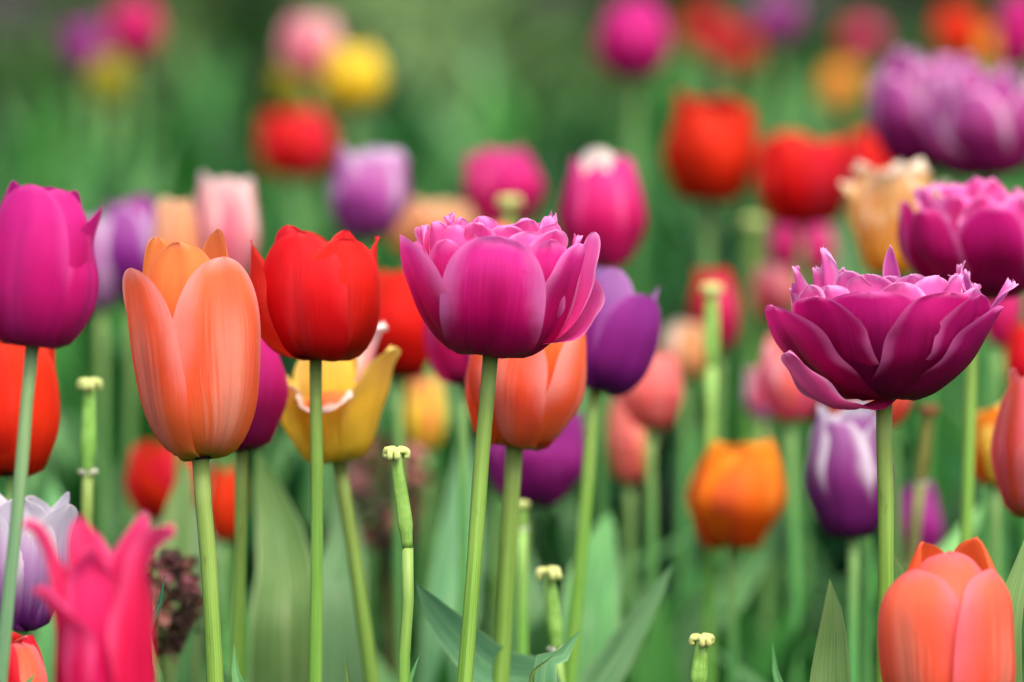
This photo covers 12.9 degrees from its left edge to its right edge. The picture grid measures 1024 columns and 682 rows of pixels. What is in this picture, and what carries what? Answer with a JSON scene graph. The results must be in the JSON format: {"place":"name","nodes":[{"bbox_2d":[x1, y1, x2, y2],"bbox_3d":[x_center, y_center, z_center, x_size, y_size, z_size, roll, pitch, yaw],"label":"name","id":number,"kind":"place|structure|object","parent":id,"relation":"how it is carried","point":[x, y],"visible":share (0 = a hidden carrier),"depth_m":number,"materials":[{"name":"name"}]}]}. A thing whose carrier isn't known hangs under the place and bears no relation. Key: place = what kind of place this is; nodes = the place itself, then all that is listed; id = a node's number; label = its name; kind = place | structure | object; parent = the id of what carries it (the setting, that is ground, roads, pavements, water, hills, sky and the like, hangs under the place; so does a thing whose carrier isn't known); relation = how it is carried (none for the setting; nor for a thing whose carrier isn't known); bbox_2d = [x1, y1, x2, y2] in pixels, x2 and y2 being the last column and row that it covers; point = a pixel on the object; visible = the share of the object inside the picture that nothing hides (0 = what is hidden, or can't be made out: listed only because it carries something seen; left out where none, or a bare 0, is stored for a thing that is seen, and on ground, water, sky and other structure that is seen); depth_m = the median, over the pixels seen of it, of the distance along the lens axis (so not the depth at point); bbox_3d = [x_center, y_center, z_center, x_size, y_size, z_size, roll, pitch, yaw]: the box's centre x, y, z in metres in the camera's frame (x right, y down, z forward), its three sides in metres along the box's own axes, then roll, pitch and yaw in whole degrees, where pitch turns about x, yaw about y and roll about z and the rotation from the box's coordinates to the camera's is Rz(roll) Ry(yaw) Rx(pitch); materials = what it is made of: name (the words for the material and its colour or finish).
{"place":"outdoors","nodes":[
{"label":"outdoors","id":0,"kind":"place"},
{"bbox_2d":[0,0,1000,201],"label":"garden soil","id":1,"kind":"structure","parent":0,"point":[14,21],"depth_m":11.87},
{"bbox_2d":[8,632,47,681],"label":"tulip","id":2,"kind":"object","parent":1,"relation":"on","point":[26,662],"visible":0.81,"depth_m":1.46,"materials":[{"name":"orange plant"}]},
{"bbox_2d":[0,341,59,631],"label":"tulip","id":3,"kind":"object","parent":1,"relation":"on","point":[45,417],"visible":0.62,"depth_m":1.58,"materials":[{"name":"red plant"}]},
{"bbox_2d":[26,672,35,681],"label":"tulip leaf","id":4,"kind":"object","parent":1,"relation":"on","point":[30,679],"visible":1,"depth_m":1.45,"materials":[{"name":"plant"}]},
{"bbox_2d":[0,492,77,635],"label":"tulip","id":5,"kind":"object","parent":1,"relation":"on","point":[32,612],"visible":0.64,"depth_m":1.53,"materials":[{"name":"purple plant"}]},
{"bbox_2d":[36,479,60,681],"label":"tulip leaf","id":6,"kind":"object","parent":1,"relation":"on","point":[45,638],"visible":0.19,"depth_m":1.90,"materials":[{"name":"green plant"}]},
{"bbox_2d":[0,180,101,681],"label":"tulip","id":7,"kind":"object","parent":1,"relation":"on","point":[48,283],"visible":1,"depth_m":1.42,"materials":[{"name":"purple plant"}]},
{"bbox_2d":[62,20,106,214],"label":"tulip","id":8,"kind":"object","parent":1,"relation":"on","point":[84,45],"visible":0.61,"depth_m":3.52,"materials":[{"name":"purple plant"}]},
{"bbox_2d":[77,377,102,527],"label":"bare tulip stem","id":9,"kind":"object","parent":1,"relation":"on","point":[88,386],"visible":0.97,"depth_m":1.63,"materials":[{"name":"green plant"}]},
{"bbox_2d":[23,510,174,681],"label":"tulip","id":10,"kind":"object","parent":1,"relation":"on","point":[98,598],"visible":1,"depth_m":1.30,"materials":[{"name":"pink plant"}]},
{"bbox_2d":[86,217,119,546],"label":"tulip","id":11,"kind":"object","parent":1,"relation":"on","point":[108,298],"visible":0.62,"depth_m":2.04,"materials":[{"name":"purple plant"}]},
{"bbox_2d":[88,53,127,201],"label":"tulip","id":12,"kind":"object","parent":1,"relation":"on","point":[107,82],"visible":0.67,"depth_m":3.44,"materials":[{"name":"yellow plant"}]},
{"bbox_2d":[103,194,155,534],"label":"tulip","id":13,"kind":"object","parent":1,"relation":"on","point":[131,229],"visible":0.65,"depth_m":2.03,"materials":[{"name":"purple plant"}]},
{"bbox_2d":[107,0,160,198],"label":"tulip","id":14,"kind":"object","parent":1,"relation":"on","point":[133,31],"visible":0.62,"depth_m":3.29,"materials":[{"name":"pink plant"}]},
{"bbox_2d":[154,648,162,681],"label":"tulip leaf","id":15,"kind":"object","parent":1,"relation":"on","point":[159,675],"visible":0.49,"depth_m":1.48,"materials":[{"name":"plant"}]},
{"bbox_2d":[154,570,165,622],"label":"tulip leaf","id":16,"kind":"object","parent":1,"relation":"on","point":[158,606],"visible":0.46,"depth_m":1.50,"materials":[{"name":"plant"}]},
{"bbox_2d":[125,440,195,524],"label":"tulip","id":17,"kind":"object","parent":1,"relation":"on","point":[150,480],"visible":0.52,"depth_m":1.94,"materials":[{"name":"red plant"}]},
{"bbox_2d":[148,547,203,681],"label":"withered flower","id":18,"kind":"object","parent":1,"relation":"on","point":[185,592],"visible":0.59,"depth_m":1.68,"materials":[{"name":"plant"}]},
{"bbox_2d":[152,197,199,481],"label":"tulip","id":19,"kind":"object","parent":1,"relation":"on","point":[175,221],"visible":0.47,"depth_m":1.88,"materials":[{"name":"orange plant"}]},
{"bbox_2d":[152,462,201,681],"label":"tulip leaf","id":20,"kind":"object","parent":1,"relation":"on","point":[178,512],"visible":0.48,"depth_m":1.80,"materials":[{"name":"green plant"}]},
{"bbox_2d":[176,617,197,681],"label":"tulip leaf","id":21,"kind":"object","parent":1,"relation":"on","point":[184,668],"visible":1,"depth_m":1.65,"materials":[{"name":"plant"}]},
{"bbox_2d":[210,462,234,663],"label":"tulip","id":22,"kind":"object","parent":1,"relation":"on","point":[222,491],"visible":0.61,"depth_m":1.94,"materials":[{"name":"red plant"}]},
{"bbox_2d":[232,645,242,681],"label":"tulip leaf","id":23,"kind":"object","parent":1,"relation":"on","point":[236,676],"visible":1,"depth_m":1.53,"materials":[{"name":"plant"}]},
{"bbox_2d":[230,338,288,681],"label":"tulip","id":24,"kind":"object","parent":1,"relation":"on","point":[273,394],"visible":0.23,"depth_m":1.60,"materials":[{"name":"purple plant"}]},
{"bbox_2d":[248,451,310,681],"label":"tulip leaf","id":25,"kind":"object","parent":1,"relation":"on","point":[279,635],"visible":0.93,"depth_m":1.73,"materials":[{"name":"green plant"}]},
{"bbox_2d":[271,65,306,216],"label":"tulip","id":26,"kind":"object","parent":1,"relation":"on","point":[288,88],"visible":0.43,"depth_m":3.29,"materials":[{"name":"yellow plant"}]},
{"bbox_2d":[257,108,334,229],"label":"tulip","id":27,"kind":"object","parent":1,"relation":"on","point":[296,147],"visible":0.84,"depth_m":2.68,"materials":[{"name":"red plant"}]},
{"bbox_2d":[194,171,419,681],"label":"tulip","id":28,"kind":"object","parent":1,"relation":"on","point":[226,206],"visible":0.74,"depth_m":1.94,"materials":[{"name":"pink plant"}]},
{"bbox_2d":[279,13,339,233],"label":"tulip","id":29,"kind":"object","parent":1,"relation":"on","point":[306,44],"visible":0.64,"depth_m":2.91,"materials":[{"name":"pink plant"}]},
{"bbox_2d":[250,225,380,681],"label":"tulip","id":30,"kind":"object","parent":1,"relation":"on","point":[318,298],"visible":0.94,"depth_m":1.53,"materials":[{"name":"red plant"}]},
{"bbox_2d":[281,320,400,681],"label":"tulip","id":31,"kind":"object","parent":1,"relation":"on","point":[355,391],"visible":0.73,"depth_m":1.62,"materials":[{"name":"yellow plant"}]},
{"bbox_2d":[322,491,365,681],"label":"tulip leaf","id":32,"kind":"object","parent":1,"relation":"on","point":[340,642],"visible":0.51,"depth_m":1.83,"materials":[{"name":"green plant"}]},
{"bbox_2d":[345,658,350,681],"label":"tulip leaf","id":33,"kind":"object","parent":1,"relation":"on","point":[347,677],"visible":1,"depth_m":1.53,"materials":[{"name":"plant"}]},
{"bbox_2d":[320,43,384,154],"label":"tulip","id":34,"kind":"object","parent":1,"relation":"on","point":[352,80],"visible":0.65,"depth_m":2.84,"materials":[{"name":"yellow plant"}]},
{"bbox_2d":[247,198,472,558],"bbox_3d":[-0.042,0.138,2.259,0.181,0.420,0.077,0,7,0],"label":"tulip","id":35,"kind":"object","parent":1,"relation":"on","point":[419,213],"visible":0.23,"depth_m":2.23,"materials":[{"name":"orange plant"}]},
{"bbox_2d":[328,144,408,632],"bbox_3d":[-0.045,0.142,2.064,0.069,0.460,0.116,-4,8,-30],"label":"tulip","id":36,"kind":"object","parent":1,"relation":"on","point":[368,195],"visible":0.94,"depth_m":2.06,"materials":[{"name":"purple plant"}]},
{"bbox_2d":[346,430,438,680],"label":"withered flower","id":37,"kind":"object","parent":1,"relation":"on","point":[374,539],"visible":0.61,"depth_m":2.00,"materials":[{"name":"brown plant"}]},
{"bbox_2d":[382,446,413,681],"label":"bare tulip stem","id":38,"kind":"object","parent":1,"relation":"on","point":[392,454],"visible":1,"depth_m":1.50,"materials":[{"name":"green plant"}]},
{"bbox_2d":[374,270,428,681],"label":"tulip","id":39,"kind":"object","parent":1,"relation":"on","point":[400,316],"visible":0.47,"depth_m":1.82,"materials":[{"name":"red plant"}]},
{"bbox_2d":[207,0,600,149],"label":"olive ground cover foliage","id":40,"kind":"object","parent":1,"relation":"on","point":[388,35],"visible":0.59,"depth_m":9.51,"materials":[{"name":"green plant"}]},
{"bbox_2d":[410,654,419,681],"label":"tulip leaf","id":41,"kind":"object","parent":1,"relation":"on","point":[412,673],"visible":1,"depth_m":1.51,"materials":[{"name":"plant"}]},
{"bbox_2d":[404,376,445,679],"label":"tulip","id":42,"kind":"object","parent":1,"relation":"on","point":[425,415],"visible":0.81,"depth_m":2.04,"materials":[{"name":"yellow plant"}]},
{"bbox_2d":[420,442,472,681],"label":"tulip leaf","id":43,"kind":"object","parent":1,"relation":"on","point":[444,582],"visible":0.41,"depth_m":1.90,"materials":[{"name":"green plant"}]},
{"bbox_2d":[424,324,468,681],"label":"tulip","id":44,"kind":"object","parent":1,"relation":"on","point":[448,366],"visible":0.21,"depth_m":1.74,"materials":[{"name":"green plant"}]},
{"bbox_2d":[410,145,543,675],"bbox_3d":[-0.018,0.133,2.177,0.085,0.451,0.063,-5,9,-32],"label":"tulip","id":45,"kind":"object","parent":1,"relation":"on","point":[492,176],"visible":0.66,"depth_m":2.16,"materials":[{"name":"pink plant"}]},
{"bbox_2d":[415,582,560,681],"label":"tulip leaf","id":46,"kind":"object","parent":1,"relation":"on","point":[444,620],"visible":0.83,"depth_m":1.58,"materials":[{"name":"green plant"}]},
{"bbox_2d":[400,210,604,681],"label":"tulip","id":47,"kind":"object","parent":1,"relation":"on","point":[491,290],"visible":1,"depth_m":1.48,"materials":[{"name":"purple plant"}]},
{"bbox_2d":[498,223,513,627],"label":"tulip","id":48,"kind":"object","parent":1,"relation":"on","point":[500,502],"visible":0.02,"depth_m":1.87,"materials":[{"name":"green plant"}]},
{"bbox_2d":[493,195,521,639],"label":"bare tulip stem","id":49,"kind":"object","parent":1,"relation":"on","point":[510,203],"visible":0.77,"depth_m":1.95,"materials":[{"name":"green plant"}]},
{"bbox_2d":[0,0,1023,681],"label":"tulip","id":50,"kind":"object","parent":1,"relation":"on","point":[180,154],"depth_m":2.48,"materials":[{"name":"green plant"}]},
{"bbox_2d":[672,439,785,681],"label":"tulip","id":51,"kind":"object","parent":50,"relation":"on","point":[735,496],"depth_m":1.85,"materials":[{"name":"orange plant"}]},
{"bbox_2d":[758,333,982,681],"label":"tulip","id":52,"kind":"object","parent":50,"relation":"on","point":[788,403],"depth_m":1.90,"materials":[{"name":"pink plant"}]},
{"bbox_2d":[0,0,1023,229],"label":"ground cover foliage","id":53,"kind":"object","parent":1,"relation":"on","point":[202,25],"visible":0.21,"depth_m":8.48,"materials":[{"name":"green plant"}]},
{"bbox_2d":[516,500,529,654],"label":"bare tulip stem","id":54,"kind":"object","parent":1,"relation":"on","point":[522,597],"visible":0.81,"depth_m":1.69,"materials":[{"name":"green plant"}]},
{"bbox_2d":[465,333,586,681],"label":"tulip","id":55,"kind":"object","parent":1,"relation":"on","point":[538,399],"visible":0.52,"depth_m":1.58,"materials":[{"name":"orange plant"}]},
{"bbox_2d":[488,412,583,616],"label":"tulip","id":56,"kind":"object","parent":1,"relation":"on","point":[551,475],"visible":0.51,"depth_m":1.79,"materials":[{"name":"purple plant"}]},
{"bbox_2d":[528,655,553,681],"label":"tulip leaf","id":57,"kind":"object","parent":1,"relation":"on","point":[532,674],"visible":1,"depth_m":1.50,"materials":[{"name":"plant"}]},
{"bbox_2d":[535,566,564,681],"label":"bare tulip stem","id":58,"kind":"object","parent":1,"relation":"on","point":[553,574],"visible":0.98,"depth_m":1.60,"materials":[{"name":"green plant"}]},
{"bbox_2d":[534,630,579,681],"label":"tulip leaf","id":59,"kind":"object","parent":1,"relation":"on","point":[546,672],"visible":0.96,"depth_m":1.53,"materials":[{"name":"plant"}]},
{"bbox_2d":[561,512,619,681],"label":"tulip leaf","id":60,"kind":"object","parent":1,"relation":"on","point":[600,616],"visible":0.75,"depth_m":1.81,"materials":[{"name":"green plant"}]},
{"bbox_2d":[558,147,645,524],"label":"tulip","id":61,"kind":"object","parent":1,"relation":"on","point":[602,197],"visible":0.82,"depth_m":1.91,"materials":[{"name":"pink plant"}]},
{"bbox_2d":[564,266,660,681],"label":"tulip","id":62,"kind":"object","parent":1,"relation":"on","point":[623,332],"visible":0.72,"depth_m":1.67,"materials":[{"name":"purple plant"}]},
{"bbox_2d":[607,397,645,681],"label":"tulip","id":63,"kind":"object","parent":1,"relation":"on","point":[626,445],"visible":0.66,"depth_m":1.98,"materials":[{"name":"pink plant"}]},
{"bbox_2d":[581,565,672,681],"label":"tulip leaf","id":64,"kind":"object","parent":1,"relation":"on","point":[612,661],"visible":1,"depth_m":1.68,"materials":[{"name":"green plant"}]},
{"bbox_2d":[594,0,667,293],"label":"tulip","id":65,"kind":"object","parent":1,"relation":"on","point":[631,42],"visible":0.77,"depth_m":2.69,"materials":[{"name":"pink plant"}]},
{"bbox_2d":[619,349,682,646],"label":"tulip","id":66,"kind":"object","parent":1,"relation":"on","point":[651,401],"visible":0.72,"depth_m":1.88,"materials":[{"name":"pink plant"}]},
{"bbox_2d":[659,320,704,603],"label":"tulip","id":67,"kind":"object","parent":1,"relation":"on","point":[685,338],"visible":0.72,"depth_m":2.13,"materials":[{"name":"orange plant"}]},
{"bbox_2d":[676,10,723,271],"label":"tulip","id":68,"kind":"object","parent":1,"relation":"on","point":[701,32],"visible":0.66,"depth_m":4.34,"materials":[{"name":"red plant"}]},
{"bbox_2d":[689,633,714,681],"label":"bare tulip stem","id":69,"kind":"object","parent":1,"relation":"on","point":[699,667],"visible":1,"depth_m":1.52,"materials":[{"name":"green plant"}]},
{"bbox_2d":[663,91,755,564],"bbox_3d":[0.093,0.115,2.222,0.046,0.474,0.093,1,7,8],"label":"tulip","id":70,"kind":"object","parent":1,"relation":"on","point":[709,154],"visible":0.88,"depth_m":2.20,"materials":[{"name":"red plant"}]},
{"bbox_2d":[701,283,722,681],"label":"bare tulip stem","id":71,"kind":"object","parent":1,"relation":"on","point":[711,340],"visible":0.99,"depth_m":1.87,"materials":[{"name":"green plant"}]},
{"bbox_2d":[689,267,738,645],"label":"tulip","id":72,"kind":"object","parent":1,"relation":"on","point":[728,310],"visible":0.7,"depth_m":2.12,"materials":[{"name":"red plant"}]},
{"bbox_2d":[716,26,770,261],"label":"tulip","id":73,"kind":"object","parent":1,"relation":"on","point":[736,52],"visible":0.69,"depth_m":4.34,"materials":[{"name":"red plant"}]},
{"bbox_2d":[741,216,764,556],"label":"bare tulip stem","id":74,"kind":"object","parent":1,"relation":"on","point":[754,223],"visible":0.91,"depth_m":2.25,"materials":[{"name":"green plant"}]},
{"bbox_2d":[744,367,772,647],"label":"tulip","id":75,"kind":"object","parent":1,"relation":"on","point":[757,408],"visible":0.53,"depth_m":2.04,"materials":[{"name":"pink plant"}]},
{"bbox_2d":[697,223,834,563],"bbox_3d":[0.136,0.134,2.375,0.054,0.398,0.134,4,8,31],"label":"tulip","id":76,"kind":"object","parent":1,"relation":"on","point":[782,248],"visible":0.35,"depth_m":2.39,"materials":[{"name":"pink plant"}]},
{"bbox_2d":[750,265,794,659],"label":"tulip","id":77,"kind":"object","parent":1,"relation":"on","point":[771,285],"visible":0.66,"depth_m":2.24,"materials":[{"name":"pink plant"}]},
{"bbox_2d":[751,0,798,265],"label":"tulip","id":78,"kind":"object","parent":1,"relation":"on","point":[774,23],"visible":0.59,"depth_m":3.74,"materials":[{"name":"purple plant"}]},
{"bbox_2d":[772,643,782,681],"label":"tulip leaf","id":79,"kind":"object","parent":1,"relation":"on","point":[777,676],"visible":1,"depth_m":1.54,"materials":[{"name":"plant"}]},
{"bbox_2d":[756,131,850,652],"bbox_3d":[0.146,0.133,2.153,0.078,0.456,0.163,-3,8,-21],"label":"tulip","id":80,"kind":"object","parent":1,"relation":"on","point":[800,177],"visible":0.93,"depth_m":2.17,"materials":[{"name":"red plant"}]},
{"bbox_2d":[820,63,856,234],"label":"tulip","id":81,"kind":"object","parent":1,"relation":"on","point":[838,85],"visible":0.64,"depth_m":3.74,"materials":[{"name":"orange plant"}]},
{"bbox_2d":[804,399,877,681],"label":"tulip","id":82,"kind":"object","parent":1,"relation":"on","point":[840,479],"visible":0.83,"depth_m":1.72,"materials":[{"name":"purple plant"}]},
{"bbox_2d":[839,19,881,274],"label":"tulip","id":83,"kind":"object","parent":1,"relation":"on","point":[860,44],"visible":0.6,"depth_m":4.04,"materials":[{"name":"red plant"}]},
{"bbox_2d":[846,127,892,274],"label":"tulip","id":84,"kind":"object","parent":1,"relation":"on","point":[863,146],"visible":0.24,"depth_m":2.46,"materials":[{"name":"red plant"}]},
{"bbox_2d":[829,399,911,681],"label":"tulip","id":85,"kind":"object","parent":1,"relation":"on","point":[900,408],"visible":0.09,"depth_m":1.80,"materials":[{"name":"green plant"}]},
{"bbox_2d":[765,244,1018,681],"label":"tulip","id":86,"kind":"object","parent":1,"relation":"on","point":[884,342],"visible":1,"depth_m":1.49,"materials":[{"name":"purple plant"}]},
{"bbox_2d":[840,159,949,580],"bbox_3d":[0.154,0.159,1.896,0.217,0.469,0.086,-2,7,-12],"label":"tulip","id":87,"kind":"object","parent":1,"relation":"on","point":[875,200],"visible":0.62,"depth_m":1.88,"materials":[{"name":"orange plant"}]},
{"bbox_2d":[894,553,908,576],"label":"tulip leaf","id":88,"kind":"object","parent":1,"relation":"on","point":[902,566],"visible":0.16,"depth_m":1.57,"materials":[{"name":"plant"}]},
{"bbox_2d":[899,481,942,561],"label":"tulip","id":89,"kind":"object","parent":1,"relation":"on","point":[931,529],"visible":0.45,"depth_m":1.94,"materials":[{"name":"purple plant"}]},
{"bbox_2d":[906,405,938,564],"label":"bare tulip stem","id":90,"kind":"object","parent":1,"relation":"on","point":[921,482],"visible":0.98,"depth_m":1.80,"materials":[{"name":"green plant"}]},
{"bbox_2d":[868,45,978,675],"bbox_3d":[0.189,0.110,2.152,0.073,0.502,0.084,0,7,0],"label":"tulip","id":91,"kind":"object","parent":1,"relation":"on","point":[899,93],"visible":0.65,"depth_m":2.11,"materials":[{"name":"purple plant"}]},
{"bbox_2d":[878,537,1015,681],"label":"tulip","id":92,"kind":"object","parent":1,"relation":"on","point":[945,616],"visible":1,"depth_m":1.43,"materials":[{"name":"orange plant"}]},
{"bbox_2d":[933,4,981,185],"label":"tulip","id":93,"kind":"object","parent":1,"relation":"on","point":[957,32],"visible":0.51,"depth_m":3.14,"materials":[{"name":"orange plant"}]},
{"bbox_2d":[897,177,1023,543],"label":"tulip","id":94,"kind":"object","parent":1,"relation":"on","point":[976,224],"visible":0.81,"depth_m":1.68,"materials":[{"name":"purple plant"}]},
{"bbox_2d":[919,64,1023,555],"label":"tulip","id":95,"kind":"object","parent":1,"relation":"on","point":[972,119],"visible":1,"depth_m":2.05,"materials":[{"name":"purple plant"}]},
{"bbox_2d":[974,403,1000,575],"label":"tulip","id":96,"kind":"object","parent":1,"relation":"on","point":[983,468],"visible":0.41,"depth_m":1.76,"materials":[{"name":"orange plant"}]},
{"bbox_2d":[975,29,1001,179],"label":"tulip","id":97,"kind":"object","parent":1,"relation":"on","point":[987,56],"visible":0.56,"depth_m":3.14,"materials":[{"name":"orange plant"}]},
{"bbox_2d":[986,295,1019,579],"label":"tulip","id":98,"kind":"object","parent":1,"relation":"on","point":[1007,318],"visible":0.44,"depth_m":1.98,"materials":[{"name":"green plant"}]},
{"bbox_2d":[990,368,1023,681],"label":"tulip","id":99,"kind":"object","parent":1,"relation":"on","point":[1007,451],"visible":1,"depth_m":1.61,"materials":[{"name":"orange plant"}]},
{"bbox_2d":[997,0,1023,324],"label":"tulip","id":100,"kind":"object","parent":1,"relation":"on","point":[1010,31],"visible":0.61,"depth_m":2.69,"materials":[{"name":"pink plant"}]},
{"bbox_2d":[1005,540,1023,681],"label":"tulip leaf","id":101,"kind":"object","parent":1,"relation":"on","point":[1014,584],"visible":0.46,"depth_m":1.50,"materials":[{"name":"green plant"}]},
{"bbox_2d":[1005,324,1023,656],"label":"tulip","id":102,"kind":"object","parent":1,"relation":"on","point":[1014,357],"visible":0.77,"depth_m":1.95,"materials":[{"name":"red plant"}]}
]}

